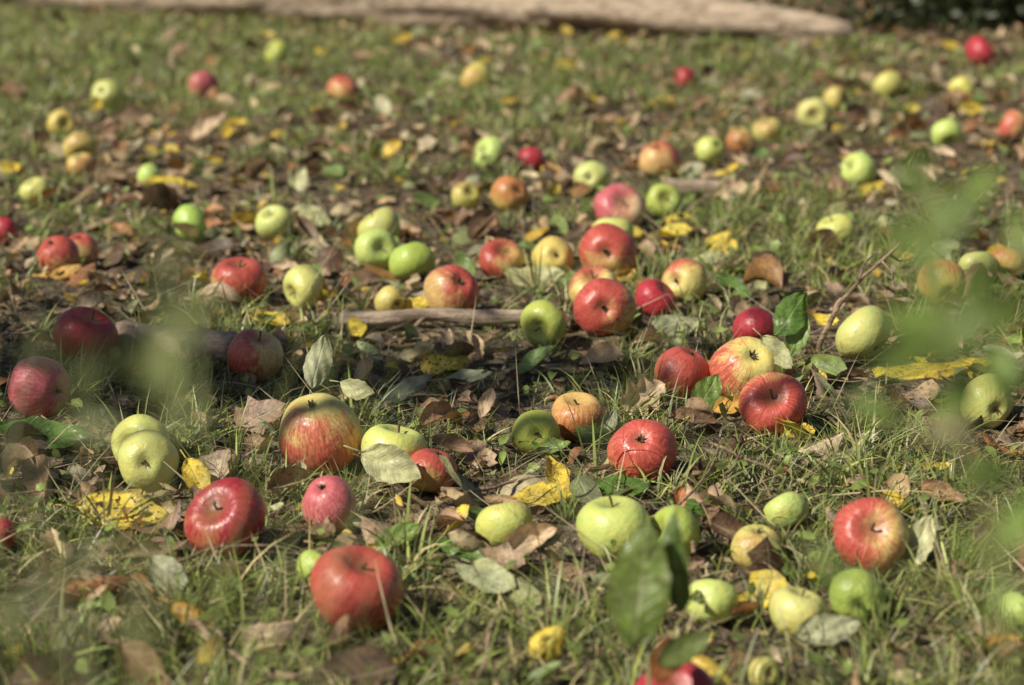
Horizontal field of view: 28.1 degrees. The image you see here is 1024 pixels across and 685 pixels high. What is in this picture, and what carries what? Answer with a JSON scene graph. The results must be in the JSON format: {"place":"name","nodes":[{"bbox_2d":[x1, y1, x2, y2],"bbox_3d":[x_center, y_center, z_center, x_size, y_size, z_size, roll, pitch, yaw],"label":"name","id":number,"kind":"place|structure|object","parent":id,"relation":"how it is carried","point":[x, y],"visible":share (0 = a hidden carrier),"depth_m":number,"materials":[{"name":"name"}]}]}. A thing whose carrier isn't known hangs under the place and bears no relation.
{"place":"outdoors","nodes":[
{"label":"outdoors","id":0,"kind":"place"},
{"bbox_2d":[0,0,712,684],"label":"tall grass","id":1,"kind":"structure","parent":0,"point":[320,630],"depth_m":0.88,"materials":[{"name":"plant"}]},
{"bbox_2d":[0,0,1023,684],"bbox_3d":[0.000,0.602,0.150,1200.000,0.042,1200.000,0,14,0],"label":"ground","id":2,"kind":"structure","parent":0,"point":[136,264],"depth_m":2.43,"materials":[{"name":"soil"}]},
{"bbox_2d":[8,357,69,417],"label":"apple","id":3,"kind":"object","parent":2,"relation":"on","point":[49,383],"visible":0.77,"depth_m":2.22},
{"bbox_2d":[0,416,92,448],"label":"fallen leaf","id":4,"kind":"object","parent":2,"relation":"on","point":[52,427],"visible":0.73,"depth_m":2.12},
{"bbox_2d":[36,235,78,271],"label":"apple","id":5,"kind":"object","parent":2,"relation":"on","point":[51,249],"visible":0.8,"depth_m":2.95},
{"bbox_2d":[47,109,75,134],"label":"apple","id":6,"kind":"object","parent":2,"relation":"on","point":[63,114],"visible":0.71,"depth_m":4.25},
{"bbox_2d":[62,132,97,159],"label":"apple","id":7,"kind":"object","parent":2,"relation":"on","point":[75,142],"visible":0.76,"depth_m":3.92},
{"bbox_2d":[69,233,98,264],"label":"apple","id":8,"kind":"object","parent":2,"relation":"on","point":[87,245],"visible":0.67,"depth_m":3.02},
{"bbox_2d":[53,306,117,362],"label":"apple","id":9,"kind":"object","parent":2,"relation":"on","point":[102,328],"visible":0.79,"depth_m":2.41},
{"bbox_2d":[91,80,122,108],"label":"apple","id":10,"kind":"object","parent":2,"relation":"on","point":[103,90],"visible":0.84,"depth_m":4.72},
{"bbox_2d":[49,489,167,529],"bbox_3d":[-0.371,0.153,1.885,0.112,0.028,0.037,0,14,0],"label":"fallen leaf","id":11,"kind":"object","parent":2,"relation":"on","point":[119,499],"visible":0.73,"depth_m":1.89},
{"bbox_2d":[0,240,226,684],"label":"weed","id":12,"kind":"object","parent":2,"relation":"on","point":[159,367],"visible":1,"depth_m":0.50,"materials":[{"name":"green plant"}]},
{"bbox_2d":[104,634,168,684],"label":"fallen leaf","id":13,"kind":"object","parent":2,"relation":"on","point":[148,663],"visible":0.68,"depth_m":1.51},
{"bbox_2d":[111,414,170,460],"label":"apple","id":14,"kind":"object","parent":2,"relation":"on","point":[138,422],"visible":0.28,"depth_m":2.04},
{"bbox_2d":[117,429,178,492],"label":"apple","id":15,"kind":"object","parent":2,"relation":"on","point":[129,470],"visible":0.77,"depth_m":1.98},
{"bbox_2d":[139,543,188,597],"bbox_3d":[-0.293,0.193,1.708,0.058,0.040,0.022,13,19,41],"label":"fallen leaf","id":16,"kind":"object","parent":2,"relation":"on","point":[160,570],"visible":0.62,"depth_m":1.71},
{"bbox_2d":[116,319,237,362],"bbox_3d":[-0.402,0.002,2.483,0.157,0.052,0.052,5,15,18],"label":"fallen branch","id":17,"kind":"object","parent":2,"relation":"on","point":[212,338],"visible":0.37,"depth_m":2.46,"materials":[{"name":"wood"}]},
{"bbox_2d":[172,204,206,241],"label":"apple","id":18,"kind":"object","parent":2,"relation":"on","point":[185,213],"visible":0.73,"depth_m":3.20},
{"bbox_2d":[181,108,225,144],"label":"fallen leaf","id":19,"kind":"object","parent":2,"relation":"on","point":[205,121],"visible":0.8,"depth_m":4.22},
{"bbox_2d":[188,71,218,98],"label":"apple","id":20,"kind":"object","parent":2,"relation":"on","point":[208,80],"visible":0.73,"depth_m":4.87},
{"bbox_2d":[184,477,265,559],"bbox_3d":[-0.252,0.156,1.812,0.072,0.074,0.064,10,-28,25],"label":"apple","id":21,"kind":"object","parent":2,"relation":"on","point":[225,511],"visible":0.84,"depth_m":1.79,"materials":[{"name":"food"}]},
{"bbox_2d":[211,257,266,303],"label":"apple","id":22,"kind":"object","parent":2,"relation":"on","point":[245,273],"visible":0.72,"depth_m":2.74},
{"bbox_2d":[227,329,283,382],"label":"apple","id":23,"kind":"object","parent":2,"relation":"on","point":[246,353],"visible":0.87,"depth_m":2.37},
{"bbox_2d":[223,621,297,651],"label":"fallen leaf","id":24,"kind":"object","parent":2,"relation":"on","point":[288,625],"visible":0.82,"depth_m":1.60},
{"bbox_2d":[255,205,292,239],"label":"apple","id":25,"kind":"object","parent":2,"relation":"on","point":[267,217],"visible":0.94,"depth_m":3.21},
{"bbox_2d":[283,264,323,308],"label":"apple","id":26,"kind":"object","parent":2,"relation":"on","point":[298,280],"visible":0.97,"depth_m":2.74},
{"bbox_2d":[303,334,332,393],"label":"fallen leaf","id":27,"kind":"object","parent":2,"relation":"on","point":[318,360],"visible":0.89,"depth_m":2.19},
{"bbox_2d":[278,393,361,474],"bbox_3d":[-0.194,0.093,2.062,0.084,0.083,0.088,-19,30,-12],"label":"apple","id":28,"kind":"object","parent":2,"relation":"on","point":[329,436],"visible":0.83,"depth_m":2.03,"materials":[{"name":"food"}]},
{"bbox_2d":[302,475,356,531],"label":"apple","id":29,"kind":"object","parent":2,"relation":"on","point":[320,498],"visible":0.83,"depth_m":1.87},
{"bbox_2d":[319,613,350,663],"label":"fallen leaf","id":30,"kind":"object","parent":2,"relation":"on","point":[343,626],"visible":0.88,"depth_m":1.59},
{"bbox_2d":[327,75,359,102],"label":"apple","id":31,"kind":"object","parent":2,"relation":"on","point":[342,85],"visible":0.77,"depth_m":4.69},
{"bbox_2d":[330,378,373,399],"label":"fallen leaf","id":32,"kind":"object","parent":2,"relation":"on","point":[347,386],"visible":0.95,"depth_m":2.16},
{"bbox_2d":[310,545,403,632],"bbox_3d":[-0.126,0.200,1.650,0.076,0.064,0.073,29,31,23],"label":"apple","id":33,"kind":"object","parent":2,"relation":"on","point":[359,565],"visible":0.81,"depth_m":1.63,"materials":[{"name":"food"}]},
{"bbox_2d":[354,228,397,269],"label":"apple","id":34,"kind":"object","parent":2,"relation":"on","point":[382,240],"visible":0.81,"depth_m":2.97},
{"bbox_2d":[357,207,399,236],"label":"apple","id":35,"kind":"object","parent":2,"relation":"on","point":[389,220],"visible":0.59,"depth_m":3.13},
{"bbox_2d":[343,443,420,483],"bbox_3d":[-0.125,0.115,1.959,0.078,0.036,0.018,3,14,10],"label":"fallen leaf","id":36,"kind":"object","parent":2,"relation":"on","point":[391,459],"visible":0.99,"depth_m":1.96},
{"bbox_2d":[374,285,404,310],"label":"apple","id":37,"kind":"object","parent":2,"relation":"on","point":[389,293],"visible":0.83,"depth_m":2.68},
{"bbox_2d":[361,424,427,456],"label":"apple","id":38,"kind":"object","parent":2,"relation":"on","point":[402,437],"visible":0.48,"depth_m":2.01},
{"bbox_2d":[374,522,421,546],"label":"fallen leaf","id":39,"kind":"object","parent":2,"relation":"on","point":[412,528],"visible":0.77,"depth_m":1.82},
{"bbox_2d":[370,374,432,408],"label":"fallen leaf","id":40,"kind":"object","parent":2,"relation":"on","point":[411,384],"visible":0.81,"depth_m":2.30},
{"bbox_2d":[389,242,434,279],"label":"apple","id":41,"kind":"object","parent":2,"relation":"on","point":[407,261],"visible":0.94,"depth_m":2.91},
{"bbox_2d":[0,0,855,45],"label":"fallen log","id":42,"kind":"object","parent":2,"relation":"on","point":[731,17],"visible":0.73,"depth_m":6.31,"materials":[{"name":"brown wood"}]},
{"bbox_2d":[333,308,522,338],"bbox_3d":[-0.101,-0.026,2.601,0.254,0.027,0.082,0,14,0],"label":"fallen branch","id":43,"kind":"object","parent":2,"relation":"on","point":[389,318],"visible":0.85,"depth_m":2.61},
{"bbox_2d":[412,353,449,375],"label":"fallen leaf","id":44,"kind":"object","parent":2,"relation":"on","point":[434,364],"visible":0.94,"depth_m":2.39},
{"bbox_2d":[408,448,456,492],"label":"apple","id":45,"kind":"object","parent":2,"relation":"on","point":[434,474],"visible":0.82,"depth_m":1.98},
{"bbox_2d":[422,433,473,452],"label":"fallen leaf","id":46,"kind":"object","parent":2,"relation":"on","point":[451,441],"visible":0.95,"depth_m":2.09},
{"bbox_2d":[424,265,478,308],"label":"apple","id":47,"kind":"object","parent":2,"relation":"on","point":[451,286],"visible":0.84,"depth_m":2.66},
{"bbox_2d":[451,181,479,209],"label":"apple","id":48,"kind":"object","parent":2,"relation":"on","point":[469,192],"visible":0.91,"depth_m":3.44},
{"bbox_2d":[460,62,490,92],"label":"apple","id":49,"kind":"object","parent":2,"relation":"on","point":[475,71],"visible":0.66,"depth_m":4.97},
{"bbox_2d":[474,136,506,168],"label":"apple","id":50,"kind":"object","parent":2,"relation":"on","point":[486,145],"visible":0.76,"depth_m":3.80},
{"bbox_2d":[479,238,523,279],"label":"apple","id":51,"kind":"object","parent":2,"relation":"on","point":[491,251],"visible":0.88,"depth_m":2.92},
{"bbox_2d":[475,500,532,546],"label":"apple","id":52,"kind":"object","parent":2,"relation":"on","point":[488,520],"visible":0.64,"depth_m":1.81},
{"bbox_2d":[490,175,528,210],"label":"apple","id":53,"kind":"object","parent":2,"relation":"on","point":[508,192],"visible":0.94,"depth_m":3.42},
{"bbox_2d":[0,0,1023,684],"bbox_3d":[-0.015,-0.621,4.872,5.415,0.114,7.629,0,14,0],"label":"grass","id":54,"kind":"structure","parent":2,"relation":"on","point":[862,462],"depth_m":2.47,"materials":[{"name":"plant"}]},
{"bbox_2d":[773,292,808,335],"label":"fallen leaf","id":55,"kind":"object","parent":54,"relation":"on","point":[790,314],"visible":0.93,"depth_m":2.34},
{"bbox_2d":[0,0,1023,684],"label":"leaf litter","id":56,"kind":"object","parent":2,"relation":"on","point":[764,268],"visible":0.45,"depth_m":3.10,"materials":[{"name":"plant"}]},
{"bbox_2d":[180,449,210,488],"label":"fallen leaf","id":57,"kind":"object","parent":56,"relation":"on","point":[191,470],"visible":0.81,"depth_m":1.96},
{"bbox_2d":[0,1,1023,684],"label":"twigs","id":58,"kind":"object","parent":2,"relation":"on","point":[308,675],"visible":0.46,"depth_m":1.97,"materials":[{"name":"wood"}]},
{"bbox_2d":[482,265,563,286],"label":"fallen leaf","id":59,"kind":"object","parent":2,"relation":"on","point":[545,274],"visible":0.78,"depth_m":2.88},
{"bbox_2d":[502,522,557,553],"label":"fallen leaf","id":60,"kind":"object","parent":2,"relation":"on","point":[523,539],"visible":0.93,"depth_m":1.78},
{"bbox_2d":[511,410,560,455],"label":"apple","id":61,"kind":"object","parent":2,"relation":"on","point":[524,428],"visible":0.89,"depth_m":2.10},
{"bbox_2d":[520,300,566,346],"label":"apple","id":62,"kind":"object","parent":2,"relation":"on","point":[548,326],"visible":0.94,"depth_m":2.51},
{"bbox_2d":[515,481,571,505],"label":"fallen leaf","id":63,"kind":"object","parent":2,"relation":"on","point":[539,488],"visible":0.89,"depth_m":1.94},
{"bbox_2d":[525,625,563,672],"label":"fallen leaf","id":64,"kind":"object","parent":2,"relation":"on","point":[557,645],"visible":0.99,"depth_m":1.57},
{"bbox_2d":[532,236,573,272],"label":"apple","id":65,"kind":"object","parent":2,"relation":"on","point":[555,248],"visible":0.8,"depth_m":2.91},
{"bbox_2d":[551,392,604,442],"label":"apple","id":66,"kind":"object","parent":2,"relation":"on","point":[585,408],"visible":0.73,"depth_m":2.13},
{"bbox_2d":[573,161,609,194],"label":"apple","id":67,"kind":"object","parent":2,"relation":"on","point":[592,174],"visible":0.82,"depth_m":3.59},
{"bbox_2d":[569,265,617,302],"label":"apple","id":68,"kind":"object","parent":2,"relation":"on","point":[581,277],"visible":0.4,"depth_m":2.73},
{"bbox_2d":[573,278,635,336],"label":"apple","id":69,"kind":"object","parent":2,"relation":"on","point":[593,307],"visible":0.98,"depth_m":2.56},
{"bbox_2d":[579,223,637,275],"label":"apple","id":70,"kind":"object","parent":2,"relation":"on","point":[604,244],"visible":0.84,"depth_m":2.87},
{"bbox_2d":[576,495,650,562],"bbox_3d":[0.089,0.162,1.797,0.066,0.062,0.067,-5,16,6],"label":"apple","id":71,"kind":"object","parent":2,"relation":"on","point":[605,520],"visible":0.74,"depth_m":1.77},
{"bbox_2d":[594,183,644,226],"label":"apple","id":72,"kind":"object","parent":2,"relation":"on","point":[622,201],"visible":0.82,"depth_m":3.27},
{"bbox_2d":[594,474,650,497],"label":"fallen leaf","id":73,"kind":"object","parent":2,"relation":"on","point":[625,480],"visible":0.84,"depth_m":1.96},
{"bbox_2d":[607,419,676,482],"bbox_3d":[0.128,0.105,2.007,0.069,0.065,0.056,-15,-30,1],"label":"apple","id":74,"kind":"object","parent":2,"relation":"on","point":[650,447],"visible":0.92,"depth_m":1.99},
{"bbox_2d":[620,374,665,416],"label":"fallen leaf","id":75,"kind":"object","parent":2,"relation":"on","point":[645,387],"visible":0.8,"depth_m":2.23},
{"bbox_2d":[635,279,676,315],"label":"apple","id":76,"kind":"object","parent":2,"relation":"on","point":[648,291],"visible":0.86,"depth_m":2.66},
{"bbox_2d":[606,508,712,684],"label":"apple seedling","id":77,"kind":"object","parent":2,"relation":"on","point":[650,577],"visible":1,"depth_m":1.38,"materials":[{"name":"plant"}]},
{"bbox_2d":[639,142,681,177],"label":"apple","id":78,"kind":"object","parent":2,"relation":"on","point":[664,155],"visible":0.85,"depth_m":3.72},
{"bbox_2d":[646,183,682,217],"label":"apple","id":79,"kind":"object","parent":2,"relation":"on","point":[663,193],"visible":0.77,"depth_m":3.40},
{"bbox_2d":[632,314,705,337],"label":"fallen leaf","id":80,"kind":"object","parent":2,"relation":"on","point":[659,321],"visible":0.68,"depth_m":2.56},
{"bbox_2d":[634,661,715,684],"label":"apple","id":81,"kind":"object","parent":2,"relation":"on","point":[690,673],"visible":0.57,"depth_m":1.43,"materials":[{"name":"red plant"}]},
{"bbox_2d":[651,505,699,555],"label":"apple","id":82,"kind":"object","parent":2,"relation":"on","point":[689,526],"visible":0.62,"depth_m":1.78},
{"bbox_2d":[654,346,709,397],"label":"apple","id":83,"kind":"object","parent":2,"relation":"on","point":[692,365],"visible":0.75,"depth_m":2.27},
{"bbox_2d":[662,258,707,301],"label":"apple","id":84,"kind":"object","parent":2,"relation":"on","point":[684,271],"visible":0.86,"depth_m":2.73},
{"bbox_2d":[668,179,741,198],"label":"fallen branch","id":85,"kind":"object","parent":2,"relation":"on","point":[684,184],"visible":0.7,"depth_m":3.55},
{"bbox_2d":[690,374,721,408],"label":"fallen leaf","id":86,"kind":"object","parent":2,"relation":"on","point":[707,389],"visible":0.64,"depth_m":2.21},
{"bbox_2d":[695,136,723,163],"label":"apple","id":87,"kind":"object","parent":2,"relation":"on","point":[714,145],"visible":0.93,"depth_m":3.93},
{"bbox_2d":[686,579,738,625],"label":"apple","id":88,"kind":"object","parent":2,"relation":"on","point":[723,596],"visible":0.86,"depth_m":1.64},
{"bbox_2d":[726,127,754,152],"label":"apple","id":89,"kind":"object","parent":2,"relation":"on","point":[745,135],"visible":0.98,"depth_m":4.08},
{"bbox_2d":[709,336,780,394],"bbox_3d":[0.260,0.029,2.283,0.080,0.076,0.068,13,-30,-1],"label":"apple","id":90,"kind":"object","parent":2,"relation":"on","point":[737,362],"visible":0.67,"depth_m":2.26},
{"bbox_2d":[752,328,791,368],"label":"fallen leaf","id":91,"kind":"object","parent":90,"relation":"on","point":[778,348],"visible":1,"depth_m":2.27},
{"bbox_2d":[732,307,775,338],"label":"apple","id":92,"kind":"object","parent":2,"relation":"on","point":[759,320],"visible":0.56,"depth_m":2.46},
{"bbox_2d":[731,524,782,567],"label":"apple","id":93,"kind":"object","parent":2,"relation":"on","point":[745,539],"visible":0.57,"depth_m":1.76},
{"bbox_2d":[748,657,777,684],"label":"apple","id":94,"kind":"object","parent":2,"relation":"on","point":[768,667],"visible":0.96,"depth_m":1.53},
{"bbox_2d":[752,116,782,143],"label":"apple","id":95,"kind":"object","parent":2,"relation":"on","point":[766,125],"visible":0.79,"depth_m":4.19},
{"bbox_2d":[738,372,806,435],"bbox_3d":[0.272,0.066,2.146,0.070,0.070,0.059,18,-19,14],"label":"apple","id":96,"kind":"object","parent":2,"relation":"on","point":[766,397],"visible":0.94,"depth_m":2.13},
{"bbox_2d":[763,492,808,530],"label":"apple","id":97,"kind":"object","parent":2,"relation":"on","point":[773,510],"visible":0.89,"depth_m":1.85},
{"bbox_2d":[782,315,809,369],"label":"fallen leaf","id":98,"kind":"object","parent":2,"relation":"on","point":[795,343],"visible":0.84,"depth_m":2.34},
{"bbox_2d":[769,586,826,638],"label":"apple","id":99,"kind":"object","parent":2,"relation":"on","point":[797,604],"visible":0.77,"depth_m":1.62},
{"bbox_2d":[797,98,829,128],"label":"apple","id":100,"kind":"object","parent":2,"relation":"on","point":[814,111],"visible":0.89,"depth_m":4.40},
{"bbox_2d":[774,613,860,645],"bbox_3d":[0.237,0.223,1.592,0.068,0.021,0.020,0,14,0],"label":"fallen leaf","id":101,"kind":"object","parent":2,"relation":"on","point":[816,630],"visible":0.93,"depth_m":1.60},
{"bbox_2d":[816,214,854,247],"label":"apple","id":102,"kind":"object","parent":2,"relation":"on","point":[835,223],"visible":0.65,"depth_m":3.12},
{"bbox_2d":[823,86,848,112],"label":"apple","id":103,"kind":"object","parent":2,"relation":"on","point":[836,97],"visible":0.82,"depth_m":4.64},
{"bbox_2d":[829,568,884,622],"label":"apple","id":104,"kind":"object","parent":2,"relation":"on","point":[837,597],"visible":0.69,"depth_m":1.64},
{"bbox_2d":[841,152,876,186],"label":"apple","id":105,"kind":"object","parent":2,"relation":"on","point":[853,164],"visible":0.86,"depth_m":3.63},
{"bbox_2d":[835,305,890,359],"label":"apple","id":106,"kind":"object","parent":2,"relation":"on","point":[862,332],"visible":0.95,"depth_m":2.40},
{"bbox_2d":[815,248,910,354],"bbox_3d":[0.411,-0.044,2.413,0.098,0.158,0.088,5,15,20],"label":"bare twig","id":107,"kind":"object","parent":2,"relation":"on","point":[828,325],"visible":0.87,"depth_m":2.40,"materials":[{"name":"wood"}]},
{"bbox_2d":[833,497,908,572],"bbox_3d":[0.306,0.165,1.752,0.064,0.059,0.067,-39,69,-9],"label":"apple","id":108,"kind":"object","parent":2,"relation":"on","point":[881,523],"visible":0.94,"depth_m":1.73,"materials":[{"name":"food"}]},
{"bbox_2d":[745,0,1023,36],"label":"shrub","id":109,"kind":"object","parent":2,"relation":"on","point":[964,12],"visible":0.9,"depth_m":6.45,"materials":[{"name":"green plant"}]},
{"bbox_2d":[872,71,902,97],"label":"apple","id":110,"kind":"object","parent":2,"relation":"on","point":[889,83],"visible":0.95,"depth_m":4.86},
{"bbox_2d":[804,141,1023,684],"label":"weed","id":111,"kind":"object","parent":2,"relation":"on","point":[930,335],"visible":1,"depth_m":0.60,"materials":[{"name":"green plant"}]},
{"bbox_2d":[895,515,935,586],"bbox_3d":[0.341,0.179,1.743,0.046,0.058,0.021,-4,15,-17],"label":"fallen leaf","id":112,"kind":"object","parent":2,"relation":"on","point":[920,533],"visible":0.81,"depth_m":1.75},
{"bbox_2d":[864,361,970,379],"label":"fallen leaf","id":113,"kind":"object","parent":2,"relation":"on","point":[922,369],"visible":0.39,"depth_m":2.37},
{"bbox_2d":[909,479,966,502],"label":"fallen leaf","id":114,"kind":"object","parent":2,"relation":"on","point":[932,483],"visible":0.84,"depth_m":1.91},
{"bbox_2d":[931,119,963,148],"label":"apple","id":115,"kind":"object","parent":2,"relation":"on","point":[945,132],"visible":0.91,"depth_m":4.06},
{"bbox_2d":[965,36,996,66],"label":"apple","id":116,"kind":"object","parent":2,"relation":"on","point":[976,46],"visible":0.92,"depth_m":5.55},
{"bbox_2d":[967,374,1012,427],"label":"apple","id":117,"kind":"object","parent":2,"relation":"on","point":[988,403],"visible":0.57,"depth_m":2.14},
{"bbox_2d":[992,247,1023,277],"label":"apple","id":118,"kind":"object","parent":2,"relation":"on","point":[1014,267],"visible":0.45,"depth_m":2.92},
{"bbox_2d":[998,110,1023,142],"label":"apple","id":119,"kind":"object","parent":2,"relation":"on","point":[1013,123],"visible":0.84,"depth_m":4.16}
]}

